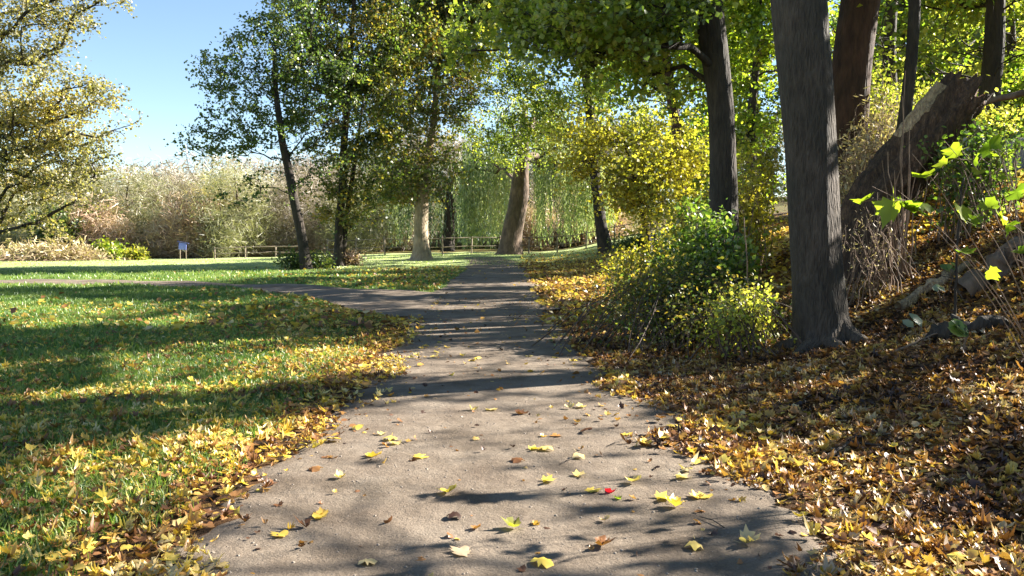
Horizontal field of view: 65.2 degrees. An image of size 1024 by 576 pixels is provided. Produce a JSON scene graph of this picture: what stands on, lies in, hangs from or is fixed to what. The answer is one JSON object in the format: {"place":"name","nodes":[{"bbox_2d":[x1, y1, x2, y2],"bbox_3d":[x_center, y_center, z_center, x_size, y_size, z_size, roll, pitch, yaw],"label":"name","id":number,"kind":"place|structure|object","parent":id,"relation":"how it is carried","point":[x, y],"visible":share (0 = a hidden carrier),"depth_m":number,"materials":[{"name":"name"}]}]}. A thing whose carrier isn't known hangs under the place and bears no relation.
{"place":"outdoors","nodes":[
{"label":"outdoors","id":0,"kind":"place"},
{"bbox_2d":[0,346,372,575],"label":"grass","id":1,"kind":"structure","parent":0,"point":[120,372],"depth_m":6.82,"materials":[{"name":"plant"}]},
{"bbox_2d":[0,284,433,369],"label":"grass","id":2,"kind":"structure","parent":0,"point":[36,295],"depth_m":15.37,"materials":[{"name":"plant"}]},
{"bbox_2d":[0,279,564,316],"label":"side path","id":3,"kind":"structure","parent":0,"point":[397,302],"depth_m":23.73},
{"bbox_2d":[0,0,920,221],"label":"sky","id":4,"kind":"structure","parent":0,"point":[147,53],"materials":[{"name":"blue"}]},
{"bbox_2d":[0,172,1023,575],"bbox_3d":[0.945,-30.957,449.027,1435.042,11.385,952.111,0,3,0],"label":"ground","id":5,"kind":"structure","parent":0,"point":[392,252],"depth_m":8.68,"materials":[{"name":"green plant"}]},
{"bbox_2d":[0,178,48,254],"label":"thicket tree","id":6,"kind":"object","parent":5,"relation":"on","point":[3,237],"visible":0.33,"depth_m":72.42,"materials":[{"name":"brown plant"}]},
{"bbox_2d":[19,192,95,246],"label":"bush","id":7,"kind":"object","parent":5,"relation":"on","point":[64,217],"visible":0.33,"depth_m":67.50,"materials":[{"name":"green plant"}]},
{"bbox_2d":[0,232,139,261],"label":"bush","id":8,"kind":"object","parent":5,"relation":"on","point":[38,252],"visible":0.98,"depth_m":61.43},
{"bbox_2d":[0,0,148,248],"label":"oak tree","id":9,"kind":"object","parent":5,"relation":"on","point":[24,152],"visible":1,"depth_m":26.57,"materials":[{"name":"yellow plant"}]},
{"bbox_2d":[11,159,152,247],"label":"thicket tree","id":10,"kind":"object","parent":5,"relation":"on","point":[54,204],"visible":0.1,"depth_m":70.60,"materials":[{"name":"brown plant"}]},
{"bbox_2d":[32,192,156,256],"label":"thicket tree","id":11,"kind":"object","parent":5,"relation":"on","point":[99,227],"visible":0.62,"depth_m":68.88,"materials":[{"name":"brown plant"}]},
{"bbox_2d":[89,235,132,259],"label":"bush","id":12,"kind":"object","parent":5,"relation":"on","point":[111,249],"visible":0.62,"depth_m":65.43,"materials":[{"name":"green plant"}]},
{"bbox_2d":[68,154,186,256],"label":"thicket tree","id":13,"kind":"object","parent":5,"relation":"on","point":[137,183],"visible":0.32,"depth_m":72.80,"materials":[{"name":"brown plant"}]},
{"bbox_2d":[120,242,151,259],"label":"bush","id":14,"kind":"object","parent":5,"relation":"on","point":[138,253],"visible":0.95,"depth_m":63.53,"materials":[{"name":"yellow plant"}]},
{"bbox_2d":[116,172,203,256],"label":"thicket tree","id":15,"kind":"object","parent":5,"relation":"on","point":[165,200],"visible":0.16,"depth_m":75.65,"materials":[{"name":"brown plant"}]},
{"bbox_2d":[105,147,215,217],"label":"thicket tree","id":16,"kind":"object","parent":5,"relation":"on","point":[178,178],"visible":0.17,"depth_m":78.53,"materials":[{"name":"brown plant"}]},
{"bbox_2d":[126,202,223,257],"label":"thicket tree","id":17,"kind":"object","parent":5,"relation":"on","point":[150,239],"visible":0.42,"depth_m":70.63,"materials":[{"name":"brown plant"}]},
{"bbox_2d":[133,188,252,257],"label":"thicket tree","id":18,"kind":"object","parent":5,"relation":"on","point":[196,234],"visible":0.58,"depth_m":70.60,"materials":[{"name":"brown plant"}]},
{"bbox_2d":[0,299,420,575],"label":"leaf litter","id":19,"kind":"object","parent":5,"relation":"on","point":[145,565],"visible":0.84,"depth_m":6.22,"materials":[{"name":"plant"}]},
{"bbox_2d":[169,170,256,256],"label":"thicket tree","id":20,"kind":"object","parent":5,"relation":"on","point":[209,199],"visible":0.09,"depth_m":75.44,"materials":[{"name":"brown plant"}]},
{"bbox_2d":[158,141,292,258],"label":"thicket tree","id":21,"kind":"object","parent":5,"relation":"on","point":[235,232],"visible":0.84,"depth_m":70.81,"materials":[{"name":"brown plant"}]},
{"bbox_2d":[0,268,461,291],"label":"grass","id":22,"kind":"structure","parent":5,"relation":"on","point":[106,273],"depth_m":33.27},
{"bbox_2d":[0,264,466,331],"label":"leaf litter","id":23,"kind":"object","parent":5,"relation":"on","point":[212,322],"visible":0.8,"depth_m":17.86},
{"bbox_2d":[188,162,284,256],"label":"thicket tree","id":24,"kind":"object","parent":5,"relation":"on","point":[248,201],"visible":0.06,"depth_m":78.49,"materials":[{"name":"brown plant"}]},
{"bbox_2d":[214,246,297,258],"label":"post and rail fence","id":25,"kind":"object","parent":5,"relation":"on","point":[254,252],"visible":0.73,"depth_m":65.86,"materials":[{"name":"brown wood"}]},
{"bbox_2d":[163,0,378,269],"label":"broadleaf tree","id":26,"kind":"object","parent":5,"relation":"on","point":[277,26],"visible":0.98,"depth_m":41.69,"materials":[{"name":"green plant"}]},
{"bbox_2d":[248,167,335,256],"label":"thicket tree","id":27,"kind":"object","parent":5,"relation":"on","point":[288,236],"visible":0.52,"depth_m":74.21,"materials":[{"name":"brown plant"}]},
{"bbox_2d":[257,161,334,251],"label":"thicket tree","id":28,"kind":"object","parent":5,"relation":"on","point":[297,193],"visible":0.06,"depth_m":83.77,"materials":[{"name":"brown plant"}]},
{"bbox_2d":[0,248,612,270],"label":"grass","id":29,"kind":"structure","parent":5,"relation":"on","point":[130,263],"depth_m":50.12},
{"bbox_2d":[271,239,344,269],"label":"bush","id":30,"kind":"object","parent":5,"relation":"on","point":[292,262],"visible":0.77,"depth_m":42.70,"materials":[{"name":"green plant"}]},
{"bbox_2d":[266,134,349,240],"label":"thicket tree","id":31,"kind":"object","parent":5,"relation":"on","point":[300,167],"visible":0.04,"depth_m":106.03,"materials":[{"name":"brown plant"}]},
{"bbox_2d":[319,245,367,265],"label":"bush","id":32,"kind":"object","parent":5,"relation":"on","point":[350,260],"visible":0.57,"depth_m":46.18,"materials":[{"name":"brown plant"}]},
{"bbox_2d":[300,165,394,253],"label":"thicket tree","id":33,"kind":"object","parent":5,"relation":"on","point":[336,200],"visible":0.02,"depth_m":81.87,"materials":[{"name":"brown plant"}]},
{"bbox_2d":[252,0,451,266],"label":"broadleaf tree","id":34,"kind":"object","parent":5,"relation":"on","point":[385,50],"visible":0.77,"depth_m":44.85,"materials":[{"name":"green plant"}]},
{"bbox_2d":[306,133,398,245],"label":"thicket tree","id":35,"kind":"object","parent":5,"relation":"on","point":[349,168],"visible":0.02,"depth_m":97.56,"materials":[{"name":"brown plant"}]},
{"bbox_2d":[304,172,403,253],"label":"thicket tree","id":36,"kind":"object","parent":5,"relation":"on","point":[369,234],"visible":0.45,"depth_m":74.86,"materials":[{"name":"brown plant"}]},
{"bbox_2d":[361,184,413,252],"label":"tree","id":37,"kind":"object","parent":5,"relation":"on","point":[382,250],"visible":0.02,"depth_m":83.27,"materials":[{"name":"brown plant"}]},
{"bbox_2d":[5,116,786,212],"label":"distant woodland","id":38,"kind":"object","parent":5,"relation":"on","point":[187,167],"visible":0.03,"depth_m":118.65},
{"bbox_2d":[383,183,443,250],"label":"thicket tree","id":39,"kind":"object","parent":5,"relation":"on","point":[409,244],"visible":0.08,"depth_m":86.53,"materials":[{"name":"green plant"}]},
{"bbox_2d":[367,90,482,244],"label":"thicket tree","id":40,"kind":"object","parent":5,"relation":"on","point":[456,145],"visible":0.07,"depth_m":98.32,"materials":[{"name":"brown plant"}]},
{"bbox_2d":[336,0,525,260],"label":"broadleaf tree","id":41,"kind":"object","parent":5,"relation":"on","point":[421,251],"visible":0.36,"depth_m":51.30,"materials":[{"name":"green plant"}]},
{"bbox_2d":[374,153,510,251],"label":"weeping willow","id":42,"kind":"object","parent":5,"relation":"on","point":[447,229],"visible":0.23,"depth_m":77.39,"materials":[{"name":"green plant"}]},
{"bbox_2d":[409,188,487,246],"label":"thicket tree","id":43,"kind":"object","parent":5,"relation":"on","point":[438,235],"visible":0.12,"depth_m":90.94,"materials":[{"name":"green plant"}]},
{"bbox_2d":[327,222,640,254],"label":"post and rail fence","id":44,"kind":"object","parent":5,"relation":"on","point":[441,238],"visible":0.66,"depth_m":60.72,"materials":[{"name":"brown wood"}]},
{"bbox_2d":[456,190,527,246],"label":"thicket tree","id":45,"kind":"object","parent":5,"relation":"on","point":[485,244],"visible":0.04,"depth_m":92.85,"materials":[{"name":"green plant"}]},
{"bbox_2d":[480,179,562,247],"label":"thicket tree","id":46,"kind":"object","parent":5,"relation":"on","point":[531,190],"visible":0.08,"depth_m":90.55,"materials":[{"name":"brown plant"}]},
{"bbox_2d":[492,199,563,249],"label":"bush","id":47,"kind":"object","parent":5,"relation":"on","point":[527,231],"visible":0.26,"depth_m":83.01,"materials":[{"name":"brown plant"}]},
{"bbox_2d":[451,88,614,254],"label":"weeping willow","id":48,"kind":"object","parent":5,"relation":"on","point":[515,213],"visible":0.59,"depth_m":65.16,"materials":[{"name":"green plant"}]},
{"bbox_2d":[156,314,940,575],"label":"leaf litter","id":49,"kind":"object","parent":5,"relation":"on","point":[856,528],"visible":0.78,"depth_m":4.99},
{"bbox_2d":[418,0,691,253],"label":"broadleaf tree","id":50,"kind":"object","parent":5,"relation":"on","point":[519,82],"visible":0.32,"depth_m":51.53,"materials":[{"name":"green plant"}]},
{"bbox_2d":[512,141,607,213],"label":"thicket tree","id":51,"kind":"object","parent":5,"relation":"on","point":[530,175],"visible":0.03,"depth_m":96.34,"materials":[{"name":"green plant"}]},
{"bbox_2d":[525,215,611,249],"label":"bush","id":52,"kind":"object","parent":5,"relation":"on","point":[582,237],"visible":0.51,"depth_m":77.04,"materials":[{"name":"green plant"}]},
{"bbox_2d":[395,0,770,268],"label":"broadleaf tree","id":53,"kind":"object","parent":5,"relation":"on","point":[572,31],"visible":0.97,"depth_m":15.41,"materials":[{"name":"green plant"}]},
{"bbox_2d":[545,185,641,245],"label":"thicket tree","id":54,"kind":"object","parent":5,"relation":"on","point":[623,223],"visible":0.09,"depth_m":78.99,"materials":[{"name":"brown plant"}]},
{"bbox_2d":[580,152,622,229],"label":"woodland tree","id":55,"kind":"object","parent":5,"relation":"on","point":[615,215],"visible":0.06,"depth_m":71.37,"materials":[{"name":"green plant"}]},
{"bbox_2d":[606,226,659,252],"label":"bush","id":56,"kind":"object","parent":5,"relation":"on","point":[628,240],"visible":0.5,"depth_m":48.75,"materials":[{"name":"green plant"}]},
{"bbox_2d":[511,82,764,255],"bbox_3d":[3.957,-3.222,24.742,8.065,6.571,6.429,0,3,0],"label":"young maple","id":57,"kind":"object","parent":5,"relation":"on","point":[638,187],"visible":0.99,"depth_m":24.28,"materials":[{"name":"yellow plant"}]},
{"bbox_2d":[592,218,688,301],"bbox_3d":[3.467,-0.688,20.240,2.804,2.187,2.521,0,3,0],"label":"bush","id":58,"kind":"object","parent":5,"relation":"on","point":[622,256],"visible":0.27,"depth_m":19.98,"materials":[{"name":"yellow plant"}]},
{"bbox_2d":[610,115,673,231],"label":"woodland tree","id":59,"kind":"object","parent":5,"relation":"on","point":[647,165],"visible":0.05,"depth_m":57.12,"materials":[{"name":"green plant"}]},
{"bbox_2d":[530,228,791,360],"bbox_3d":[2.311,-0.011,12.324,4.408,1.824,5.067,-3,5,-45],"label":"bramble","id":60,"kind":"object","parent":5,"relation":"on","point":[671,304],"visible":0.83,"depth_m":11.84,"materials":[{"name":"olive green leaves"},{"name":"yellow green leaves"},{"name":"thin brown stems"}]},
{"bbox_2d":[569,3,774,235],"bbox_3d":[6.746,-8.548,32.889,8.748,14.908,6.839,0,3,0],"label":"broadleaf tree","id":61,"kind":"object","parent":5,"relation":"on","point":[674,109],"visible":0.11,"depth_m":32.78,"materials":[{"name":"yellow plant"}]},
{"bbox_2d":[631,188,769,340],"bbox_3d":[2.954,-0.416,13.001,2.199,2.506,2.243,0,3,0],"label":"bush","id":62,"kind":"object","parent":5,"relation":"on","point":[701,232],"visible":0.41,"depth_m":12.75,"materials":[{"name":"green plant"}]},
{"bbox_2d":[651,125,789,275],"bbox_3d":[4.946,-1.839,18.494,5.482,4.169,2.200,-3,5,-45],"label":"bush","id":63,"kind":"object","parent":5,"relation":"on","point":[752,207],"visible":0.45,"depth_m":18.83,"materials":[{"name":"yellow plant"}]},
{"bbox_2d":[681,33,774,206],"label":"woodland tree","id":64,"kind":"object","parent":5,"relation":"on","point":[706,182],"visible":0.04,"depth_m":44.88,"materials":[{"name":"green plant"}]},
{"bbox_2d":[681,275,801,360],"bbox_3d":[2.975,0.419,10.630,1.573,1.143,1.441,0,3,0],"label":"shrub","id":65,"kind":"object","parent":5,"relation":"on","point":[735,325],"visible":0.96,"depth_m":10.48,"materials":[{"name":"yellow plant"}]},
{"bbox_2d":[672,24,833,220],"bbox_3d":[11.042,-8.816,36.509,9.681,13.632,9.776,0,3,0],"label":"broadleaf tree","id":66,"kind":"object","parent":5,"relation":"on","point":[776,120],"visible":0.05,"depth_m":35.96,"materials":[{"name":"green plant"}]},
{"bbox_2d":[742,123,785,217],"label":"woodland tree","id":67,"kind":"object","parent":5,"relation":"on","point":[777,152],"visible":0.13,"depth_m":50.59,"materials":[{"name":"green plant"}]},
{"bbox_2d":[520,169,1023,324],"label":"leaf litter","id":68,"kind":"object","parent":5,"relation":"on","point":[551,317],"visible":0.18,"depth_m":22.09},
{"bbox_2d":[680,0,879,204],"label":"broadleaf tree","id":69,"kind":"object","parent":5,"relation":"on","point":[761,48],"visible":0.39,"depth_m":29.11,"materials":[{"name":"green plant"}]},
{"bbox_2d":[555,175,1023,575],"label":"leaf litter","id":70,"kind":"object","parent":5,"relation":"on","point":[980,513],"visible":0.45,"depth_m":6.59,"materials":[{"name":"plant"}]},
{"bbox_2d":[598,348,1004,575],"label":"yellow leaf drift","id":71,"kind":"object","parent":5,"relation":"on","point":[736,455],"visible":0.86,"depth_m":5.96,"materials":[{"name":"plant"}]},
{"bbox_2d":[767,0,868,356],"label":"broadleaf tree","id":72,"kind":"object","parent":5,"relation":"on","point":[802,46],"visible":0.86,"depth_m":9.96,"materials":[{"name":"grey plant"}]},
{"bbox_2d":[827,439,881,454],"bbox_3d":[2.445,1.162,5.813,0.485,0.096,0.185,-1,4,-14],"label":"fallen stick","id":73,"kind":"object","parent":5,"relation":"on","point":[837,449],"visible":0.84,"depth_m":5.80,"materials":[{"name":"wood"}]},
{"bbox_2d":[828,6,905,100],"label":"woodland tree","id":74,"kind":"object","parent":5,"relation":"on","point":[834,25],"visible":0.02,"depth_m":64.77,"materials":[{"name":"green plant"}]},
{"bbox_2d":[765,0,984,128],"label":"broadleaf tree","id":75,"kind":"object","parent":5,"relation":"on","point":[887,33],"visible":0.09,"depth_m":28.34,"materials":[{"name":"green plant"}]},
{"bbox_2d":[837,81,921,207],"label":"dry undergrowth","id":76,"kind":"object","parent":5,"relation":"on","point":[863,156],"visible":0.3,"depth_m":16.75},
{"bbox_2d":[842,199,929,314],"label":"dry undergrowth","id":77,"kind":"object","parent":5,"relation":"on","point":[876,285],"visible":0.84,"depth_m":11.96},
{"bbox_2d":[876,71,920,282],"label":"bare canes","id":78,"kind":"object","parent":5,"relation":"on","point":[902,267],"visible":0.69,"depth_m":12.31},
{"bbox_2d":[832,0,966,196],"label":"broadleaf tree","id":79,"kind":"object","parent":5,"relation":"on","point":[854,44],"visible":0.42,"depth_m":17.45,"materials":[{"name":"brown plant"}]},
{"bbox_2d":[832,0,983,142],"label":"woodland tree","id":80,"kind":"object","parent":5,"relation":"on","point":[946,66],"visible":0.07,"depth_m":40.20,"materials":[{"name":"green plant"}]},
{"bbox_2d":[902,313,922,337],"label":"seedling","id":81,"kind":"object","parent":5,"relation":"on","point":[917,319],"visible":0.86,"depth_m":9.32,"materials":[{"name":"green plant"}]},
{"bbox_2d":[840,69,992,283],"bbox_3d":[6.957,-1.891,14.082,2.726,3.814,1.388,0,3,0],"label":"broken log","id":82,"kind":"object","parent":5,"relation":"on","point":[951,101],"visible":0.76,"depth_m":13.68,"materials":[{"name":"brown wood"}]},
{"bbox_2d":[894,261,969,310],"bbox_3d":[5.810,-0.035,11.115,1.342,0.673,0.336,-1,4,-22],"label":"fallen branch","id":83,"kind":"object","parent":5,"relation":"on","point":[912,297],"visible":0.84,"depth_m":10.92,"materials":[{"name":"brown wood"}]},
{"bbox_2d":[857,0,1012,229],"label":"slender tree","id":84,"kind":"object","parent":5,"relation":"on","point":[912,40],"visible":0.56,"depth_m":15.67,"materials":[{"name":"brown plant"}]},
{"bbox_2d":[851,154,1023,342],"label":"maple sapling","id":85,"kind":"object","parent":5,"relation":"on","point":[887,210],"visible":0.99,"depth_m":6.04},
{"bbox_2d":[869,49,1023,201],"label":"bush","id":86,"kind":"object","parent":5,"relation":"on","point":[890,87],"visible":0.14,"depth_m":18.88,"materials":[{"name":"yellow plant"}]},
{"bbox_2d":[929,177,964,314],"bbox_3d":[5.134,-0.432,9.288,0.414,1.725,0.643,0,3,0],"label":"upright stalk","id":87,"kind":"object","parent":5,"relation":"on","point":[956,277],"visible":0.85,"depth_m":9.44,"materials":[{"name":"brown plant"}]},
{"bbox_2d":[875,0,1023,135],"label":"broadleaf tree","id":88,"kind":"object","parent":5,"relation":"on","point":[1010,35],"visible":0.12,"depth_m":26.45,"materials":[{"name":"green plant"}]},
{"bbox_2d":[877,0,1023,133],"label":"broadleaf tree","id":89,"kind":"object","parent":5,"relation":"on","point":[994,21],"visible":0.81,"depth_m":21.69,"materials":[{"name":"green plant"}]},
{"bbox_2d":[948,318,968,346],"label":"seedling","id":90,"kind":"object","parent":5,"relation":"on","point":[958,328],"visible":0.83,"depth_m":8.19,"materials":[{"name":"green plant"}]},
{"bbox_2d":[903,104,1023,254],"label":"bush","id":91,"kind":"object","parent":5,"relation":"on","point":[992,165],"visible":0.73,"depth_m":13.38,"materials":[{"name":"green plant"}]},
{"bbox_2d":[921,314,1008,342],"bbox_3d":[5.000,0.488,8.845,0.846,0.415,0.291,1,4,23],"label":"fallen branch","id":92,"kind":"object","parent":5,"relation":"on","point":[942,330],"visible":0.65,"depth_m":8.78,"materials":[{"name":"wood"}]},
{"bbox_2d":[917,1,1023,137],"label":"woodland tree","id":93,"kind":"object","parent":5,"relation":"on","point":[977,52],"visible":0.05,"depth_m":42.36,"materials":[{"name":"green plant"}]},
{"bbox_2d":[931,140,1023,280],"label":"maple sapling","id":94,"kind":"object","parent":5,"relation":"on","point":[954,150],"visible":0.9,"depth_m":6.26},
{"bbox_2d":[934,196,1023,356],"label":"maple sapling","id":95,"kind":"object","parent":5,"relation":"on","point":[988,204],"visible":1,"depth_m":5.16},
{"bbox_2d":[951,235,1023,297],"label":"fallen branch","id":96,"kind":"object","parent":5,"relation":"on","point":[968,281],"visible":0.61,"depth_m":10.25,"materials":[{"name":"wood"}]},
{"bbox_2d":[955,137,1023,173],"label":"bush","id":97,"kind":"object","parent":5,"relation":"on","point":[1021,152],"depth_m":18.28,"materials":[{"name":"green plant"}]},
{"bbox_2d":[962,0,1023,136],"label":"broadleaf tree","id":98,"kind":"object","parent":5,"relation":"on","point":[1015,87],"visible":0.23,"depth_m":22.75,"materials":[{"name":"green plant"}]},
{"bbox_2d":[976,132,1023,266],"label":"maple sapling","id":99,"kind":"object","parent":5,"relation":"on","point":[993,143],"visible":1,"depth_m":5.36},
{"bbox_2d":[985,90,1023,105],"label":"fallen branch","id":100,"kind":"object","parent":5,"relation":"on","point":[1012,96],"visible":0.36,"depth_m":14.62,"materials":[{"name":"wood"}]},
{"bbox_2d":[157,257,885,575],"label":"path","id":101,"kind":"structure","parent":0,"point":[427,521],"depth_m":5.18,"materials":[{"name":"asphalt"}]},
{"bbox_2d":[450,545,471,556],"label":"fallen leaf","id":102,"kind":"object","parent":101,"relation":"on","point":[464,550],"visible":1,"depth_m":4.06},
{"bbox_2d":[342,265,623,396],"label":"leaf scraps","id":103,"kind":"object","parent":101,"relation":"on","point":[366,384],"visible":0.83,"depth_m":11.98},
{"bbox_2d":[502,517,521,528],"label":"fallen leaf","id":104,"kind":"object","parent":101,"relation":"on","point":[509,521],"visible":1,"depth_m":4.42,"materials":[{"name":"yellow plant"}]},
{"bbox_2d":[177,297,883,575],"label":"leaf scraps","id":105,"kind":"object","parent":101,"relation":"on","point":[714,531],"visible":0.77,"depth_m":5.82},
{"bbox_2d":[530,557,553,568],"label":"fallen leaf","id":106,"kind":"object","parent":101,"relation":"on","point":[546,562],"visible":1,"depth_m":3.90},
{"bbox_2d":[665,493,682,507],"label":"fallen leaf","id":107,"kind":"object","parent":101,"relation":"on","point":[676,501],"visible":1,"depth_m":4.75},
{"bbox_2d":[734,524,760,542],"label":"fallen leaf","id":108,"kind":"object","parent":101,"relation":"on","point":[747,535],"visible":1,"depth_m":4.20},
{"bbox_2d":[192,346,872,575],"bbox_3d":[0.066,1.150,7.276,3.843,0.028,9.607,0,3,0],"label":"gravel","id":109,"kind":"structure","parent":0,"point":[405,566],"depth_m":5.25,"materials":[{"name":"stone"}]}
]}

